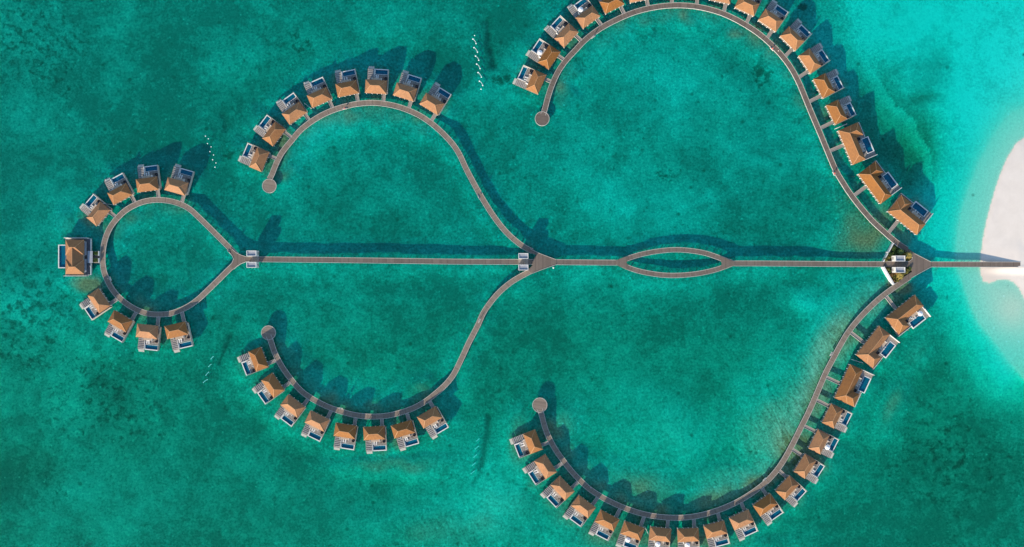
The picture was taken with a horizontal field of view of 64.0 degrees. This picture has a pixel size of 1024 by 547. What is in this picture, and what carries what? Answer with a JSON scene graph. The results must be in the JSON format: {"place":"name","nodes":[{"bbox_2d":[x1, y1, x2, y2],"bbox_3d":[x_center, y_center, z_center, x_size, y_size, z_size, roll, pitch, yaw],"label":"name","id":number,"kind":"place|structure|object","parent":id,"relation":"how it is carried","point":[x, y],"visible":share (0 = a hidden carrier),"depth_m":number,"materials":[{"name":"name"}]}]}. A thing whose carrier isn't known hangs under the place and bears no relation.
{"place":"outdoors","nodes":[
{"label":"outdoors","id":0,"kind":"place"},
{"bbox_2d":[0,0,1023,546],"bbox_3d":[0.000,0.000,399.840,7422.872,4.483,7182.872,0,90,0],"label":"sea","id":1,"kind":"structure","parent":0,"point":[678,128],"depth_m":401.17,"materials":[{"name":"teal liquid"}]},
{"bbox_2d":[58,238,99,275],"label":"overwater villa","id":2,"kind":"object","parent":1,"relation":"on","point":[76,256],"visible":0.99,"depth_m":396.60,"materials":[{"name":"white paint"}]},
{"bbox_2d":[79,194,115,225],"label":"overwater villa","id":3,"kind":"object","parent":1,"relation":"on","point":[98,213],"visible":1,"depth_m":396.36,"materials":[{"name":"orange paint"}]},
{"bbox_2d":[79,288,117,319],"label":"overwater villa","id":4,"kind":"object","parent":1,"relation":"on","point":[99,301],"visible":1,"depth_m":396.50,"materials":[{"name":"orange paint"}]},
{"bbox_2d":[105,173,135,204],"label":"overwater villa","id":5,"kind":"object","parent":1,"relation":"on","point":[120,192],"visible":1,"depth_m":396.50,"materials":[{"name":"orange paint"}]},
{"bbox_2d":[104,310,137,342],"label":"overwater villa","id":6,"kind":"object","parent":1,"relation":"on","point":[120,322],"visible":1,"depth_m":396.50,"materials":[{"name":"orange paint"}]},
{"bbox_2d":[136,316,161,351],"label":"overwater villa","id":7,"kind":"object","parent":1,"relation":"on","point":[150,333],"visible":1,"depth_m":396.50,"materials":[{"name":"orange paint"}]},
{"bbox_2d":[136,164,161,197],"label":"overwater villa","id":8,"kind":"object","parent":1,"relation":"on","point":[150,182],"visible":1,"depth_m":396.50,"materials":[{"name":"orange paint"}]},
{"bbox_2d":[100,197,237,316],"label":"boardwalk","id":9,"kind":"structure","parent":1,"relation":"on","point":[208,227],"depth_m":398.40,"materials":[{"name":"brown wood"}]},
{"bbox_2d":[164,312,193,352],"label":"overwater villa","id":10,"kind":"object","parent":1,"relation":"on","point":[176,332],"visible":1,"depth_m":396.50,"materials":[{"name":"orange paint"}]},
{"bbox_2d":[164,164,194,202],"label":"overwater villa","id":11,"kind":"object","parent":1,"relation":"on","point":[177,185],"visible":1,"depth_m":396.50,"materials":[{"name":"orange paint"}]},
{"bbox_2d":[246,251,259,267],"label":"pavilion","id":12,"kind":"structure","parent":1,"relation":"on","point":[255,264],"depth_m":394.80,"materials":[{"name":"white paint"}]},
{"bbox_2d":[237,347,275,374],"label":"overwater villa","id":13,"kind":"object","parent":1,"relation":"on","point":[256,358],"visible":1,"depth_m":395.65,"materials":[{"name":"orange paint"}]},
{"bbox_2d":[238,142,275,171],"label":"overwater villa","id":14,"kind":"object","parent":1,"relation":"on","point":[257,160],"visible":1,"depth_m":395.66,"materials":[{"name":"orange paint"}]},
{"bbox_2d":[252,373,290,403],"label":"overwater villa","id":15,"kind":"object","parent":1,"relation":"on","point":[270,384],"visible":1,"depth_m":395.68,"materials":[{"name":"orange paint"}]},
{"bbox_2d":[253,115,291,145],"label":"overwater villa","id":16,"kind":"object","parent":1,"relation":"on","point":[274,132],"visible":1,"depth_m":395.66,"materials":[{"name":"orange paint"}]},
{"bbox_2d":[274,394,308,426],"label":"overwater villa","id":17,"kind":"object","parent":1,"relation":"on","point":[293,407],"visible":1,"depth_m":395.69,"materials":[{"name":"orange paint"}]},
{"bbox_2d":[276,92,309,124],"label":"overwater villa","id":18,"kind":"object","parent":1,"relation":"on","point":[293,112],"visible":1,"depth_m":395.68,"materials":[{"name":"orange paint"}]},
{"bbox_2d":[301,410,332,441],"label":"overwater villa","id":19,"kind":"object","parent":1,"relation":"on","point":[318,423],"visible":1,"depth_m":395.86,"materials":[{"name":"orange paint"}]},
{"bbox_2d":[304,76,333,107],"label":"overwater villa","id":20,"kind":"object","parent":1,"relation":"on","point":[320,95],"visible":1,"depth_m":395.69,"materials":[{"name":"orange paint"}]},
{"bbox_2d":[334,417,357,449],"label":"overwater villa","id":21,"kind":"object","parent":1,"relation":"on","point":[347,432],"visible":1,"depth_m":395.87,"materials":[{"name":"orange paint"}]},
{"bbox_2d":[335,69,359,100],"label":"overwater villa","id":22,"kind":"object","parent":1,"relation":"on","point":[348,87],"visible":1,"depth_m":395.69,"materials":[{"name":"orange paint"}]},
{"bbox_2d":[363,419,386,453],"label":"overwater villa","id":23,"kind":"object","parent":1,"relation":"on","point":[375,434],"visible":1,"depth_m":395.70,"materials":[{"name":"orange paint"}]},
{"bbox_2d":[365,66,388,100],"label":"overwater villa","id":24,"kind":"object","parent":1,"relation":"on","point":[374,84],"visible":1,"depth_m":395.70,"materials":[{"name":"orange paint"}]},
{"bbox_2d":[230,249,531,268],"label":"boardwalk","id":25,"kind":"structure","parent":1,"relation":"on","point":[238,259],"depth_m":398.40,"materials":[{"name":"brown wood"}]},
{"bbox_2d":[261,269,531,418],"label":"boardwalk","id":26,"kind":"structure","parent":1,"relation":"on","point":[268,332],"depth_m":398.40,"materials":[{"name":"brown wood"}]},
{"bbox_2d":[262,100,532,252],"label":"boardwalk","id":27,"kind":"structure","parent":1,"relation":"on","point":[269,184],"depth_m":398.40,"materials":[{"name":"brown wood"}]},
{"bbox_2d":[391,413,419,450],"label":"overwater villa","id":28,"kind":"object","parent":1,"relation":"on","point":[403,430],"visible":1,"depth_m":395.69,"materials":[{"name":"orange paint"}]},
{"bbox_2d":[393,70,421,107],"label":"overwater villa","id":29,"kind":"object","parent":1,"relation":"on","point":[404,89],"visible":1,"depth_m":395.85,"materials":[{"name":"orange paint"}]},
{"bbox_2d":[417,401,448,438],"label":"overwater villa","id":30,"kind":"object","parent":1,"relation":"on","point":[430,418],"visible":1,"depth_m":395.70,"materials":[{"name":"orange paint"}]},
{"bbox_2d":[420,82,451,120],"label":"overwater villa","id":31,"kind":"object","parent":1,"relation":"on","point":[431,101],"visible":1,"depth_m":396.25,"materials":[{"name":"orange paint"}]},
{"bbox_2d":[509,429,548,457],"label":"overwater villa","id":32,"kind":"object","parent":1,"relation":"on","point":[531,441],"visible":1,"depth_m":395.76,"materials":[{"name":"orange paint"}]},
{"bbox_2d":[512,65,550,94],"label":"overwater villa","id":33,"kind":"object","parent":1,"relation":"on","point":[536,79],"visible":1,"depth_m":395.68,"materials":[{"name":"orange paint"}]},
{"bbox_2d":[522,454,562,484],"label":"overwater villa","id":34,"kind":"object","parent":1,"relation":"on","point":[544,466],"visible":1,"depth_m":395.87,"materials":[{"name":"orange paint"}]},
{"bbox_2d":[526,38,563,69],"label":"overwater villa","id":35,"kind":"object","parent":1,"relation":"on","point":[547,57],"visible":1,"depth_m":395.69,"materials":[{"name":"orange paint"}]},
{"bbox_2d":[540,476,578,507],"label":"overwater villa","id":36,"kind":"object","parent":1,"relation":"on","point":[559,487],"visible":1,"depth_m":395.77,"materials":[{"name":"orange paint"}]},
{"bbox_2d":[544,15,581,47],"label":"overwater villa","id":37,"kind":"object","parent":1,"relation":"on","point":[564,36],"visible":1,"depth_m":395.69,"materials":[{"name":"orange paint"}]},
{"bbox_2d":[562,495,598,526],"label":"overwater villa","id":38,"kind":"object","parent":1,"relation":"on","point":[581,506],"visible":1,"depth_m":395.69,"materials":[{"name":"orange paint"}]},
{"bbox_2d":[567,0,602,28],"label":"overwater villa","id":39,"kind":"object","parent":1,"relation":"on","point":[586,16],"visible":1,"depth_m":395.61,"materials":[{"name":"orange paint"}]},
{"bbox_2d":[588,508,620,540],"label":"overwater villa","id":40,"kind":"object","parent":1,"relation":"on","point":[605,521],"visible":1,"depth_m":395.65,"materials":[{"name":"orange paint"}]},
{"bbox_2d":[598,0,625,14],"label":"overwater villa","id":41,"kind":"object","parent":1,"relation":"on","point":[607,6],"visible":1,"depth_m":395.02,"materials":[{"name":"orange paint"}]},
{"bbox_2d":[615,516,645,546],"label":"overwater villa","id":42,"kind":"object","parent":1,"relation":"on","point":[632,532],"visible":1,"depth_m":395.60,"materials":[{"name":"orange paint"}]},
{"bbox_2d":[629,0,649,5],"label":"overwater villa","id":43,"kind":"object","parent":1,"relation":"on","point":[646,2],"visible":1,"depth_m":398.20,"materials":[{"name":"orange paint"}]},
{"bbox_2d":[648,520,671,546],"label":"overwater villa","id":44,"kind":"object","parent":1,"relation":"on","point":[662,535],"visible":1,"depth_m":395.26,"materials":[{"name":"orange paint"}]},
{"bbox_2d":[677,519,699,546],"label":"overwater villa","id":45,"kind":"object","parent":1,"relation":"on","point":[690,535],"visible":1,"depth_m":395.23,"materials":[{"name":"orange paint"}]},
{"bbox_2d":[528,247,884,277],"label":"boardwalk","id":46,"kind":"structure","parent":1,"relation":"on","point":[540,261],"depth_m":398.39,"materials":[{"name":"grey wood"}]},
{"bbox_2d":[703,513,729,546],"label":"overwater villa","id":47,"kind":"object","parent":1,"relation":"on","point":[714,530],"visible":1,"depth_m":395.60,"materials":[{"name":"orange paint"}]},
{"bbox_2d":[710,0,730,11],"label":"overwater villa","id":48,"kind":"object","parent":1,"relation":"on","point":[725,2],"visible":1,"depth_m":398.17,"materials":[{"name":"orange paint"}]},
{"bbox_2d":[532,278,910,520],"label":"boardwalk","id":49,"kind":"structure","parent":1,"relation":"on","point":[539,405],"depth_m":398.40,"materials":[{"name":"grey wood"}]},
{"bbox_2d":[535,2,908,251],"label":"boardwalk","id":50,"kind":"structure","parent":1,"relation":"on","point":[542,118],"depth_m":398.40,"materials":[{"name":"grey wood"}]},
{"bbox_2d":[728,502,758,540],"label":"overwater villa","id":51,"kind":"object","parent":1,"relation":"on","point":[741,520],"visible":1,"depth_m":395.67,"materials":[{"name":"brown paint"}]},
{"bbox_2d":[734,0,760,22],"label":"overwater villa","id":52,"kind":"object","parent":1,"relation":"on","point":[749,7],"visible":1,"depth_m":394.97,"materials":[{"name":"orange paint"}]},
{"bbox_2d":[752,487,783,525],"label":"overwater villa","id":53,"kind":"object","parent":1,"relation":"on","point":[765,504],"visible":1,"depth_m":395.66,"materials":[{"name":"white paint"}]},
{"bbox_2d":[757,0,788,37],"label":"overwater villa","id":54,"kind":"object","parent":1,"relation":"on","point":[770,19],"visible":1,"depth_m":395.65,"materials":[{"name":"white paint"}]},
{"bbox_2d":[774,470,807,506],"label":"overwater villa","id":55,"kind":"object","parent":1,"relation":"on","point":[786,488],"visible":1,"depth_m":395.68,"materials":[{"name":"white paint"}]},
{"bbox_2d":[779,19,810,56],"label":"overwater villa","id":56,"kind":"object","parent":1,"relation":"on","point":[791,37],"visible":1,"depth_m":395.64,"materials":[{"name":"white paint"}]},
{"bbox_2d":[792,449,824,483],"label":"overwater villa","id":57,"kind":"object","parent":1,"relation":"on","point":[804,466],"visible":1,"depth_m":395.68,"materials":[{"name":"white paint"}]},
{"bbox_2d":[797,43,828,77],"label":"overwater villa","id":58,"kind":"object","parent":1,"relation":"on","point":[809,59],"visible":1,"depth_m":395.68,"materials":[{"name":"white paint"}]},
{"bbox_2d":[803,425,839,457],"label":"overwater villa","id":59,"kind":"object","parent":1,"relation":"on","point":[819,441],"visible":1,"depth_m":395.66,"materials":[{"name":"white paint"}]},
{"bbox_2d":[809,69,844,102],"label":"overwater villa","id":60,"kind":"object","parent":1,"relation":"on","point":[825,86],"visible":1,"depth_m":395.84,"materials":[{"name":"white paint"}]},
{"bbox_2d":[816,399,852,432],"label":"overwater villa","id":61,"kind":"object","parent":1,"relation":"on","point":[833,415],"visible":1,"depth_m":396.50,"materials":[{"name":"white paint"}]},
{"bbox_2d":[820,96,855,128],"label":"overwater villa","id":62,"kind":"object","parent":1,"relation":"on","point":[836,111],"visible":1,"depth_m":396.25,"materials":[{"name":"white paint"}]},
{"bbox_2d":[825,364,874,406],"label":"overwater villa","id":63,"kind":"object","parent":1,"relation":"on","point":[850,380],"visible":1,"depth_m":395.26,"materials":[{"name":"white paint"}]},
{"bbox_2d":[830,122,877,164],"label":"overwater villa","id":64,"kind":"object","parent":1,"relation":"on","point":[851,144],"visible":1,"depth_m":395.26,"materials":[{"name":"white paint"}]},
{"bbox_2d":[851,326,899,368],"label":"overwater villa","id":65,"kind":"object","parent":1,"relation":"on","point":[879,338],"visible":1,"depth_m":395.29,"materials":[{"name":"white paint"}]},
{"bbox_2d":[854,160,901,203],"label":"overwater villa","id":66,"kind":"object","parent":1,"relation":"on","point":[876,186],"visible":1,"depth_m":395.27,"materials":[{"name":"white paint"}]},
{"bbox_2d":[881,267,893,284],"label":"retaining wall","id":67,"kind":"structure","parent":1,"relation":"on","point":[887,275],"depth_m":398.01,"materials":[{"name":"white paint"}]},
{"bbox_2d":[882,243,893,261],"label":"retaining wall","id":68,"kind":"structure","parent":1,"relation":"on","point":[887,251],"depth_m":398.45,"materials":[{"name":"white paint"}]},
{"bbox_2d":[885,267,910,282],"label":"garden bed","id":69,"kind":"object","parent":1,"relation":"on","point":[898,273],"visible":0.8,"depth_m":398.75,"materials":[{"name":"green plant"}]},
{"bbox_2d":[896,273,903,278],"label":"palm tree","id":70,"kind":"object","parent":69,"relation":"on","point":[901,276],"visible":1,"depth_m":395.69,"materials":[{"name":"green plant"}]},
{"bbox_2d":[886,244,911,260],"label":"garden bed","id":71,"kind":"object","parent":1,"relation":"on","point":[896,254],"visible":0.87,"depth_m":398.75,"materials":[{"name":"green plant"}]},
{"bbox_2d":[905,252,911,258],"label":"palm tree","id":72,"kind":"object","parent":71,"relation":"on","point":[908,255],"visible":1,"depth_m":395.67,"materials":[{"name":"green plant"}]},
{"bbox_2d":[884,295,930,336],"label":"overwater villa","id":73,"kind":"object","parent":1,"relation":"on","point":[910,308],"visible":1,"depth_m":395.29,"materials":[{"name":"white paint"}]},
{"bbox_2d":[886,193,932,234],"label":"overwater villa","id":74,"kind":"object","parent":1,"relation":"on","point":[911,220],"visible":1,"depth_m":395.31,"materials":[{"name":"white paint"}]},
{"bbox_2d":[885,243,1019,282],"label":"boardwalk","id":75,"kind":"structure","parent":1,"relation":"on","point":[917,264],"depth_m":398.23,"materials":[{"name":"grey wood"}]}
]}

